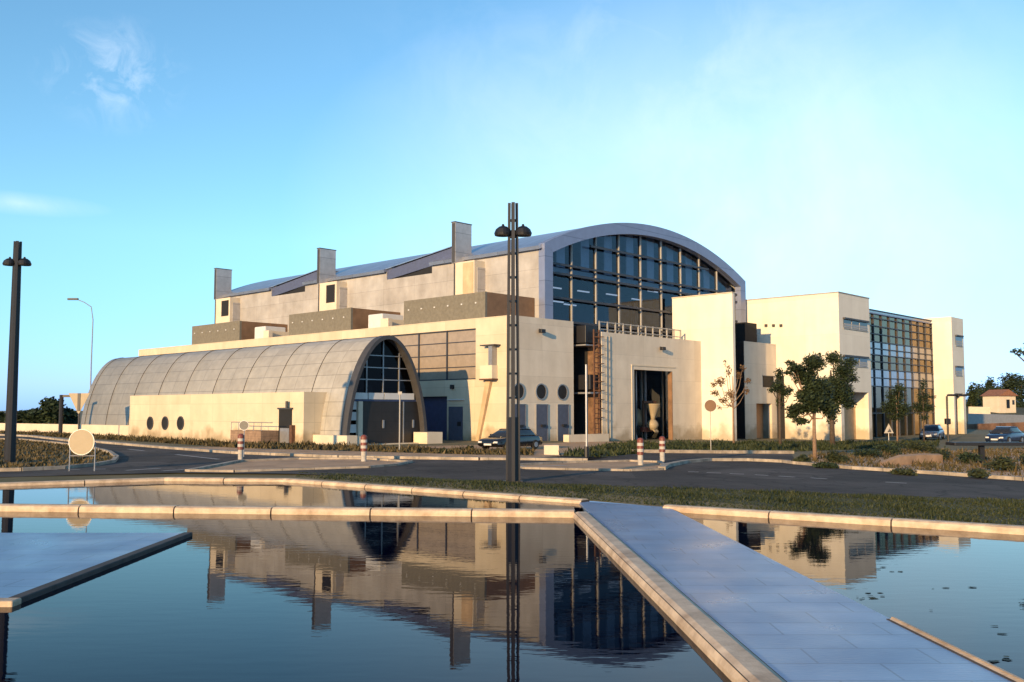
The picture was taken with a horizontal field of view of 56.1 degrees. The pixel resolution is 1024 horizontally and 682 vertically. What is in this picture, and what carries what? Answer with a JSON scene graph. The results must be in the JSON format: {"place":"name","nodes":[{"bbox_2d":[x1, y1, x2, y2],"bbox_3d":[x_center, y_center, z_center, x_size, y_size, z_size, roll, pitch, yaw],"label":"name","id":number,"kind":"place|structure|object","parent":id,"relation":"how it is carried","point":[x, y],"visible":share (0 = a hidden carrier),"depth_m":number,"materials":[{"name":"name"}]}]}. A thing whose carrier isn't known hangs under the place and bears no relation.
{"place":"outdoors","nodes":[
{"label":"outdoors","id":0,"kind":"place"},
{"bbox_2d":[0,481,581,512],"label":"channel water","id":1,"kind":"structure","parent":0,"point":[207,493],"depth_m":25.69,"materials":[{"name":"blue liquid"}]},
{"bbox_2d":[0,511,1023,681],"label":"water","id":2,"kind":"structure","parent":0,"point":[278,598],"depth_m":11.84,"materials":[{"name":"blue liquid"}]},
{"bbox_2d":[0,533,180,597],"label":"wet platform","id":3,"kind":"structure","parent":2,"relation":"in","point":[28,561],"depth_m":15.44,"materials":[{"name":"concrete"}]},
{"bbox_2d":[0,598,20,606],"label":"platform curb","id":4,"kind":"structure","parent":3,"relation":"attached to","point":[8,602],"depth_m":11.49,"materials":[{"name":"stone"}]},
{"bbox_2d":[9,532,192,602],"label":"platform curb","id":5,"kind":"structure","parent":3,"relation":"attached to","point":[35,592],"depth_m":13.82,"materials":[{"name":"beige concrete"}]},
{"bbox_2d":[579,502,1010,681],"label":"wet walkway","id":6,"kind":"structure","parent":2,"relation":"in","point":[787,624],"depth_m":10.84,"materials":[{"name":"grey concrete"}]},
{"bbox_2d":[573,512,786,681],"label":"walkway curb","id":7,"kind":"structure","parent":6,"relation":"attached to","point":[730,656],"depth_m":10.46,"materials":[{"name":"stone"}]},
{"bbox_2d":[887,617,1023,681],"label":"walkway curb","id":8,"kind":"structure","parent":6,"relation":"attached to","point":[1003,673],"depth_m":8.95,"materials":[{"name":"stone"}]},
{"bbox_2d":[741,532,1010,661],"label":"floating leaves","id":9,"kind":"object","parent":2,"relation":"on","point":[947,587],"visible":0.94,"depth_m":10.43,"materials":[{"name":"green plant"}]},
{"bbox_2d":[0,436,1023,499],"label":"road","id":10,"kind":"structure","parent":0,"point":[749,475],"depth_m":32.98,"materials":[{"name":"grey asphalt"}]},
{"bbox_2d":[0,438,115,467],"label":"traffic island","id":11,"kind":"structure","parent":10,"relation":"on","point":[85,461],"depth_m":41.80,"materials":[{"name":"green plant"}]},
{"bbox_2d":[2,241,31,462],"bbox_3d":[-20.238,0.435,38.994,1.130,9.050,0.644,1,-4,-11],"label":"lamp mast","id":12,"kind":"object","parent":11,"relation":"on","point":[17,262],"visible":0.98,"depth_m":38.91,"materials":[{"name":"metal"}]},
{"bbox_2d":[0,438,118,471],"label":"kerb","id":13,"kind":"structure","parent":10,"relation":"on","point":[114,459],"depth_m":35.27,"materials":[{"name":"concrete"}]},
{"bbox_2d":[69,429,95,470],"bbox_3d":[-14.895,3.830,33.263,0.918,1.552,0.105,0,-4,0],"label":"round sign","id":14,"kind":"object","parent":10,"relation":"on","point":[82,442],"visible":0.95,"depth_m":33.24,"materials":[{"name":"beige metal"}]},
{"bbox_2d":[237,434,243,458],"bbox_3d":[-11.649,4.557,41.232,0.263,1.150,0.270,0,-4,0],"label":"bollard","id":15,"kind":"object","parent":10,"relation":"on","point":[240,448],"visible":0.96,"depth_m":41.13,"materials":[{"name":"red paint"}]},
{"bbox_2d":[239,420,248,456],"bbox_3d":[-12.130,4.468,43.441,0.449,1.745,0.105,0,-4,0],"label":"round sign","id":16,"kind":"object","parent":10,"relation":"on","point":[244,425],"visible":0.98,"depth_m":43.44,"materials":[{"name":"grey metal"}]},
{"bbox_2d":[0,434,587,460],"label":"kerb","id":17,"kind":"structure","parent":10,"relation":"on","point":[329,455],"depth_m":43.44,"materials":[{"name":"concrete"}]},
{"bbox_2d":[185,457,412,471],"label":"kerb","id":18,"kind":"structure","parent":10,"relation":"on","point":[204,469],"depth_m":35.20,"materials":[{"name":"concrete"}]},
{"bbox_2d":[206,459,397,469],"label":"paved island","id":19,"kind":"structure","parent":10,"relation":"on","point":[294,463],"depth_m":37.87,"materials":[{"name":"beige concrete"}]},
{"bbox_2d":[361,435,366,460],"bbox_3d":[-6.097,4.433,39.515,0.263,1.150,0.270,0,-4,0],"label":"bollard","id":20,"kind":"object","parent":19,"relation":"on","point":[363,447],"visible":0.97,"depth_m":39.41,"materials":[{"name":"red paint"}]},
{"bbox_2d":[52,449,897,482],"bbox_3d":[-7.524,4.810,35.801,39.556,0.256,13.794,-3,-5,32],"label":"road marking","id":21,"kind":"object","parent":10,"relation":"on","point":[214,458],"visible":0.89,"depth_m":34.60,"materials":[{"name":"paint"}]},
{"bbox_2d":[520,460,663,470],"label":"kerb","id":22,"kind":"structure","parent":10,"relation":"on","point":[522,466],"depth_m":35.13,"materials":[{"name":"concrete"}]},
{"bbox_2d":[524,462,659,468],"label":"paved island","id":23,"kind":"structure","parent":10,"relation":"on","point":[625,465],"depth_m":37.73,"materials":[{"name":"beige concrete"}]},
{"bbox_2d":[637,438,643,464],"bbox_3d":[5.169,4.474,38.644,0.263,1.150,0.270,0,-4,0],"label":"bollard","id":24,"kind":"object","parent":23,"relation":"on","point":[640,447],"visible":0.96,"depth_m":38.55,"materials":[{"name":"red paint"}]},
{"bbox_2d":[659,436,664,461],"bbox_3d":[6.572,4.743,41.986,0.263,1.150,0.270,0,-4,0],"label":"bollard","id":25,"kind":"object","parent":23,"relation":"on","point":[662,447],"visible":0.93,"depth_m":41.89,"materials":[{"name":"red paint"}]},
{"bbox_2d":[658,458,1023,480],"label":"kerb","id":26,"kind":"structure","parent":10,"relation":"on","point":[665,466],"depth_m":38.52,"materials":[{"name":"stone"}]},
{"bbox_2d":[0,411,1023,524],"bbox_3d":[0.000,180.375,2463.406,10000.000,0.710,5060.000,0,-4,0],"label":"ground","id":27,"kind":"structure","parent":0,"point":[975,435],"depth_m":31.75,"materials":[{"name":"grey asphalt"}]},
{"bbox_2d":[0,410,22,422],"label":"distant tree","id":28,"kind":"object","parent":27,"relation":"on","point":[3,417],"visible":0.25,"depth_m":131.90,"materials":[{"name":"green plant"}]},
{"bbox_2d":[18,408,49,423],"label":"distant tree","id":29,"kind":"object","parent":27,"relation":"on","point":[30,416],"visible":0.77,"depth_m":129.40,"materials":[{"name":"green plant"}]},
{"bbox_2d":[35,396,71,423],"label":"distant tree","id":30,"kind":"object","parent":27,"relation":"on","point":[49,409],"visible":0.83,"depth_m":126.50,"materials":[{"name":"green plant"}]},
{"bbox_2d":[66,408,77,423],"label":"distant tree","id":31,"kind":"object","parent":27,"relation":"on","point":[73,419],"visible":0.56,"depth_m":136.02,"materials":[{"name":"green plant"}]},
{"bbox_2d":[67,298,92,386],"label":"street lamp","id":32,"kind":"object","parent":27,"relation":"on","point":[92,338],"visible":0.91,"depth_m":125.29,"materials":[{"name":"metal"}]},
{"bbox_2d":[81,335,441,444],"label":"tunnel building","id":33,"kind":"structure","parent":27,"relation":"on","point":[338,391],"depth_m":62.77,"materials":[{"name":"metal"}]},
{"bbox_2d":[0,429,535,454],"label":"verge","id":34,"kind":"structure","parent":27,"relation":"on","point":[322,449],"depth_m":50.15,"materials":[{"name":"green plant"}]},
{"bbox_2d":[58,395,69,433],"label":"direction sign","id":35,"kind":"object","parent":34,"relation":"on","point":[61,402],"visible":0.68,"depth_m":78.99,"materials":[{"name":"metal"}]},
{"bbox_2d":[0,423,128,436],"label":"boundary wall","id":36,"kind":"structure","parent":34,"relation":"on","point":[104,429],"depth_m":81.44,"materials":[{"name":"beige concrete"}]},
{"bbox_2d":[69,393,89,429],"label":"yield sign","id":37,"kind":"object","parent":34,"relation":"on","point":[78,400],"visible":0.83,"depth_m":72.97,"materials":[{"name":"metal"}]},
{"bbox_2d":[230,422,277,442],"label":"entry ramp","id":38,"kind":"structure","parent":34,"relation":"on","point":[261,435],"depth_m":59.49,"materials":[{"name":"concrete"}]},
{"bbox_2d":[398,392,401,448],"bbox_3d":[-5.696,4.143,48.694,0.200,3.150,0.070,0,-4,0],"label":"thin post","id":39,"kind":"object","parent":34,"relation":"on","point":[399,393],"visible":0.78,"depth_m":48.72,"materials":[{"name":"grey metal"}]},
{"bbox_2d":[0,503,574,517],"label":"pool coping","id":40,"kind":"object","parent":27,"relation":"on","point":[374,511],"visible":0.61,"depth_m":21.67,"materials":[{"name":"stone"}]},
{"bbox_2d":[0,477,588,511],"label":"pool coping","id":41,"kind":"object","parent":27,"relation":"on","point":[443,491],"visible":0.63,"depth_m":29.27,"materials":[{"name":"stone"}]},
{"bbox_2d":[138,221,745,440],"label":"vaulted hall","id":42,"kind":"structure","parent":27,"relation":"on","point":[631,316],"depth_m":77.47,"materials":[{"name":"paint"}]},
{"bbox_2d":[150,329,475,380],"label":"strip window","id":43,"kind":"structure","parent":42,"relation":"in","point":[442,355],"depth_m":69.22,"materials":[{"name":"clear glass"}]},
{"bbox_2d":[448,407,462,439],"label":"side door","id":44,"kind":"structure","parent":42,"relation":"in","point":[455,419],"depth_m":67.63,"materials":[{"name":"metal"}]},
{"bbox_2d":[479,344,500,379],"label":"oriel window","id":45,"kind":"structure","parent":42,"relation":"in","point":[490,371],"depth_m":65.04,"materials":[{"name":"paint"}]},
{"bbox_2d":[515,383,524,398],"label":"round window","id":46,"kind":"structure","parent":42,"relation":"in","point":[522,391],"depth_m":65.45,"materials":[{"name":"black glass"}]},
{"bbox_2d":[515,404,525,427],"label":"front door","id":47,"kind":"structure","parent":42,"relation":"in","point":[522,407],"depth_m":65.39,"materials":[{"name":"metal"}]},
{"bbox_2d":[535,383,546,399],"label":"round window","id":48,"kind":"structure","parent":42,"relation":"in","point":[540,391],"depth_m":66.96,"materials":[{"name":"black glass"}]},
{"bbox_2d":[536,404,547,440],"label":"front door","id":49,"kind":"structure","parent":42,"relation":"in","point":[541,409],"depth_m":66.84,"materials":[{"name":"metal"}]},
{"bbox_2d":[557,384,567,399],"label":"round window","id":50,"kind":"structure","parent":42,"relation":"in","point":[562,391],"depth_m":68.64,"materials":[{"name":"black glass"}]},
{"bbox_2d":[557,404,568,440],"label":"front door","id":51,"kind":"structure","parent":42,"relation":"in","point":[562,409],"depth_m":68.42,"materials":[{"name":"metal"}]},
{"bbox_2d":[191,442,751,459],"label":"forecourt","id":52,"kind":"structure","parent":27,"relation":"on","point":[539,450],"depth_m":49.57,"materials":[{"name":"grey concrete"}]},
{"bbox_2d":[478,428,542,449],"bbox_3d":[-0.074,5.294,51.973,1.805,1.120,4.042,-3,-5,37],"label":"parked car","id":53,"kind":"object","parent":52,"relation":"on","point":[531,438],"visible":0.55,"depth_m":51.50,"materials":[{"name":"black paint"}]},
{"bbox_2d":[544,445,558,454],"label":"concrete block","id":54,"kind":"structure","parent":52,"relation":"on","point":[551,449],"depth_m":46.26,"materials":[{"name":"beige concrete"}]},
{"bbox_2d":[563,434,608,441],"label":"wall","id":55,"kind":"structure","parent":52,"relation":"on","point":[591,438],"depth_m":67.28,"materials":[{"name":"beige concrete"}]},
{"bbox_2d":[584,365,588,456],"bbox_3d":[3.460,3.293,44.637,0.203,4.400,0.203,-2,-4,22],"label":"thin post","id":56,"kind":"object","parent":52,"relation":"on","point":[586,450],"visible":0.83,"depth_m":44.58,"materials":[{"name":"metal"}]},
{"bbox_2d":[634,401,659,436],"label":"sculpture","id":57,"kind":"object","parent":27,"relation":"on","point":[650,429],"visible":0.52,"depth_m":76.17,"materials":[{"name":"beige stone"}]},
{"bbox_2d":[631,449,793,453],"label":"kerb","id":58,"kind":"structure","parent":27,"relation":"on","point":[727,451],"depth_m":52.04,"materials":[{"name":"concrete"}]},
{"bbox_2d":[559,438,939,456],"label":"verge","id":59,"kind":"structure","parent":27,"relation":"on","point":[691,444],"depth_m":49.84,"materials":[{"name":"green plant"}]},
{"bbox_2d":[704,400,716,448],"bbox_3d":[11.136,4.803,53.812,0.671,3.018,0.105,0,-4,0],"label":"round sign","id":60,"kind":"object","parent":59,"relation":"on","point":[710,406],"visible":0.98,"depth_m":53.85,"materials":[{"name":"beige metal"}]},
{"bbox_2d":[710,360,750,442],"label":"young tree","id":61,"kind":"object","parent":59,"relation":"on","point":[730,394],"visible":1,"depth_m":67.15,"materials":[{"name":"orange plant"}]},
{"bbox_2d":[767,367,793,444],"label":"slim tree","id":62,"kind":"object","parent":59,"relation":"on","point":[779,388],"visible":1,"depth_m":67.94,"materials":[{"name":"green plant"}]},
{"bbox_2d":[820,351,859,444],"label":"broadleaf tree","id":63,"kind":"object","parent":59,"relation":"on","point":[843,377],"visible":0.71,"depth_m":67.61,"materials":[{"name":"green plant"}]},
{"bbox_2d":[880,382,911,441],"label":"tree","id":64,"kind":"object","parent":59,"relation":"on","point":[895,406],"visible":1,"depth_m":76.37,"materials":[{"name":"green plant"}]},
{"bbox_2d":[911,378,935,441],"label":"tree","id":65,"kind":"object","parent":59,"relation":"on","point":[921,406],"visible":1,"depth_m":78.89,"materials":[{"name":"green plant"}]},
{"bbox_2d":[735,322,777,438],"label":"doorway wing","id":66,"kind":"structure","parent":27,"relation":"on","point":[755,357],"depth_m":86.70,"materials":[{"name":"white paint"}]},
{"bbox_2d":[756,404,762,437],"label":"door","id":67,"kind":"structure","parent":66,"relation":"in","point":[759,407],"depth_m":88.34,"materials":[{"name":"brown wood"}]},
{"bbox_2d":[763,376,773,386],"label":"window","id":68,"kind":"structure","parent":66,"relation":"in","point":[766,379],"depth_m":87.85,"materials":[{"name":"black glass"}]},
{"bbox_2d":[791,454,811,461],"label":"shrub","id":69,"kind":"object","parent":27,"relation":"on","point":[803,458],"visible":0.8,"depth_m":41.74,"materials":[{"name":"green plant"}]},
{"bbox_2d":[811,461,837,468],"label":"shrub","id":70,"kind":"object","parent":27,"relation":"on","point":[821,464],"visible":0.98,"depth_m":39.06,"materials":[{"name":"green plant"}]},
{"bbox_2d":[662,504,1023,534],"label":"pool coping","id":71,"kind":"object","parent":27,"relation":"on","point":[929,524],"visible":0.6,"depth_m":19.84,"materials":[{"name":"stone"}]},
{"bbox_2d":[746,291,966,440],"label":"office building","id":72,"kind":"structure","parent":27,"relation":"on","point":[887,350],"depth_m":90.48,"materials":[{"name":"paint"}]},
{"bbox_2d":[843,317,868,331],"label":"window","id":73,"kind":"structure","parent":72,"relation":"in","point":[848,323],"depth_m":87.65,"materials":[{"name":"glass"}]},
{"bbox_2d":[843,355,868,367],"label":"window","id":74,"kind":"structure","parent":72,"relation":"in","point":[862,360],"depth_m":87.99,"materials":[{"name":"glass"}]},
{"bbox_2d":[955,335,963,346],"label":"window","id":75,"kind":"structure","parent":72,"relation":"in","point":[958,338],"depth_m":109.91,"materials":[{"name":"glass"}]},
{"bbox_2d":[955,366,963,375],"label":"window","id":76,"kind":"structure","parent":72,"relation":"in","point":[958,369],"depth_m":109.43,"materials":[{"name":"glass"}]},
{"bbox_2d":[887,468,917,475],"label":"shrub","id":77,"kind":"object","parent":27,"relation":"on","point":[903,471],"visible":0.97,"depth_m":35.44,"materials":[{"name":"green plant"}]},
{"bbox_2d":[795,446,1023,476],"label":"mound","id":78,"kind":"object","parent":27,"relation":"on","point":[993,473],"visible":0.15,"depth_m":43.61,"materials":[{"name":"green plant"}]},
{"bbox_2d":[783,352,838,458],"bbox_3d":[14.794,3.206,47.227,2.218,5.403,2.269,-4,-6,42],"label":"broadleaf tree","id":79,"kind":"object","parent":78,"relation":"on","point":[814,394],"visible":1,"depth_m":47.04,"materials":[{"name":"green plant"}]},
{"bbox_2d":[824,449,850,462],"bbox_3d":[14.930,5.363,44.223,0.809,0.794,1.225,3,-5,-33],"label":"shrub","id":80,"kind":"object","parent":78,"relation":"on","point":[833,456],"visible":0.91,"depth_m":44.06,"materials":[{"name":"green plant"}]},
{"bbox_2d":[849,448,882,456],"bbox_3d":[18.780,5.938,50.587,1.651,0.641,1.459,3,-5,-33],"label":"shrub","id":81,"kind":"object","parent":78,"relation":"on","point":[868,452],"visible":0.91,"depth_m":50.51,"materials":[{"name":"green plant"}]},
{"bbox_2d":[872,443,903,454],"bbox_3d":[21.106,6.093,53.994,1.577,0.860,1.256,0,-4,0],"label":"shrub","id":82,"kind":"object","parent":78,"relation":"on","point":[893,449],"visible":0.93,"depth_m":54.00,"materials":[{"name":"green plant"}]},
{"bbox_2d":[894,439,923,451],"bbox_3d":[24.880,6.606,60.119,2.218,0.953,1.027,2,-4,-21],"label":"shrub","id":83,"kind":"object","parent":78,"relation":"on","point":[911,445],"visible":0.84,"depth_m":60.03,"materials":[{"name":"green plant"}]},
{"bbox_2d":[880,453,942,465],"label":"wall","id":84,"kind":"structure","parent":78,"relation":"on","point":[903,459],"depth_m":44.19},
{"bbox_2d":[913,441,939,451],"bbox_3d":[25.793,6.627,59.750,1.510,0.814,1.249,0,-4,0],"label":"shrub","id":85,"kind":"object","parent":78,"relation":"on","point":[929,447],"visible":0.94,"depth_m":59.63,"materials":[{"name":"green plant"}]},
{"bbox_2d":[928,446,951,459],"bbox_3d":[21.858,5.785,48.952,1.245,0.888,1.121,0,-4,0],"label":"shrub","id":86,"kind":"object","parent":78,"relation":"on","point":[945,454],"visible":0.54,"depth_m":48.91,"materials":[{"name":"green plant"}]},
{"bbox_2d":[956,452,984,463],"bbox_3d":[21.708,5.577,45.627,1.273,0.708,1.465,0,-4,0],"label":"shrub","id":87,"kind":"object","parent":78,"relation":"on","point":[966,456],"visible":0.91,"depth_m":45.41,"materials":[{"name":"green plant"}]},
{"bbox_2d":[946,442,1023,462],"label":"board table","id":88,"kind":"object","parent":78,"relation":"on","point":[981,447],"visible":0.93,"depth_m":46.17,"materials":[{"name":"metal"}]},
{"bbox_2d":[983,453,1020,471],"bbox_3d":[20.162,5.080,39.492,1.445,0.956,1.081,-2,-5,25],"label":"shrub","id":89,"kind":"object","parent":78,"relation":"on","point":[999,463],"visible":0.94,"depth_m":39.37,"materials":[{"name":"green plant"}]},
{"bbox_2d":[919,424,944,439],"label":"parked car","id":90,"kind":"object","parent":27,"relation":"on","point":[934,430],"visible":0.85,"depth_m":87.60,"materials":[{"name":"grey paint"}]},
{"bbox_2d":[944,394,966,441],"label":"elbow lamp","id":91,"kind":"object","parent":27,"relation":"on","point":[947,420],"visible":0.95,"depth_m":82.68,"materials":[{"name":"metal"}]},
{"bbox_2d":[967,468,990,477],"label":"shrub","id":92,"kind":"object","parent":27,"relation":"on","point":[977,473],"visible":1,"depth_m":34.27,"materials":[{"name":"green plant"}]},
{"bbox_2d":[967,422,1023,430],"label":"earth wall","id":93,"kind":"structure","parent":27,"relation":"on","point":[992,426],"depth_m":133.14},
{"bbox_2d":[985,426,1023,441],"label":"parked car","id":94,"kind":"object","parent":27,"relation":"on","point":[1005,433],"visible":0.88,"depth_m":77.06,"materials":[{"name":"blue paint"}]},
{"bbox_2d":[1009,343,1023,361],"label":"broadleaf tree","id":95,"kind":"object","parent":27,"relation":"on","point":[1014,350],"visible":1,"depth_m":33.94,"materials":[{"name":"green plant"}]},
{"bbox_2d":[0,0,1023,504],"label":"sky","id":96,"kind":"structure","parent":0,"point":[873,149],"materials":[{"name":"blue"}]},
{"bbox_2d":[296,472,1023,525],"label":"lawn","id":97,"kind":"structure","parent":0,"point":[890,510],"depth_m":23.66,"materials":[{"name":"green plant"}]},
{"bbox_2d":[494,202,531,482],"bbox_3d":[0.032,0.025,28.589,1.131,8.370,0.561,0,-4,-2],"label":"lamp mast","id":98,"kind":"object","parent":97,"relation":"on","point":[512,231],"visible":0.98,"depth_m":28.51,"materials":[{"name":"metal"}]},
{"bbox_2d":[966,406,1023,423],"bbox_3d":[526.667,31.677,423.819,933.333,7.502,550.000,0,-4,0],"label":"hills","id":99,"kind":"structure","parent":0,"point":[1019,410],"depth_m":186.71,"materials":[{"name":"plant"}]},
{"bbox_2d":[966,381,979,407],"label":"hillside tree","id":100,"kind":"object","parent":99,"relation":"on","point":[972,398],"visible":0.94,"depth_m":199.07,"materials":[{"name":"green plant"}]},
{"bbox_2d":[968,407,989,413],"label":"garden wall","id":101,"kind":"structure","parent":99,"relation":"on","point":[978,410],"depth_m":177.39,"materials":[{"name":"beige paint"}]},
{"bbox_2d":[978,384,991,403],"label":"hillside tree","id":102,"kind":"object","parent":99,"relation":"on","point":[982,391],"visible":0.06,"depth_m":230.22,"materials":[{"name":"green plant"}]},
{"bbox_2d":[984,376,994,390],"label":"hillside tree","id":103,"kind":"object","parent":99,"relation":"on","point":[990,382],"visible":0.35,"depth_m":233.46,"materials":[{"name":"green plant"}]},
{"bbox_2d":[968,414,1023,423],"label":"garden wall","id":104,"kind":"structure","parent":99,"relation":"on","point":[985,418],"depth_m":154.90,"materials":[{"name":"grey concrete"}]},
{"bbox_2d":[980,389,1017,412],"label":"white house","id":105,"kind":"structure","parent":99,"relation":"on","point":[1000,401],"depth_m":187.96,"materials":[{"name":"paint"}]},
{"bbox_2d":[997,372,1022,391],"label":"hillside tree","id":106,"kind":"object","parent":99,"relation":"on","point":[1011,378],"visible":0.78,"depth_m":222.49,"materials":[{"name":"green plant"}]},
{"bbox_2d":[1007,376,1023,400],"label":"hillside tree","id":107,"kind":"object","parent":99,"relation":"on","point":[1017,386],"visible":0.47,"depth_m":219.14,"materials":[{"name":"green plant"}]},
{"bbox_2d":[1014,375,1023,398],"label":"hillside tree","id":108,"kind":"object","parent":99,"relation":"on","point":[1018,388],"visible":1,"depth_m":213.94,"materials":[{"name":"green plant"}]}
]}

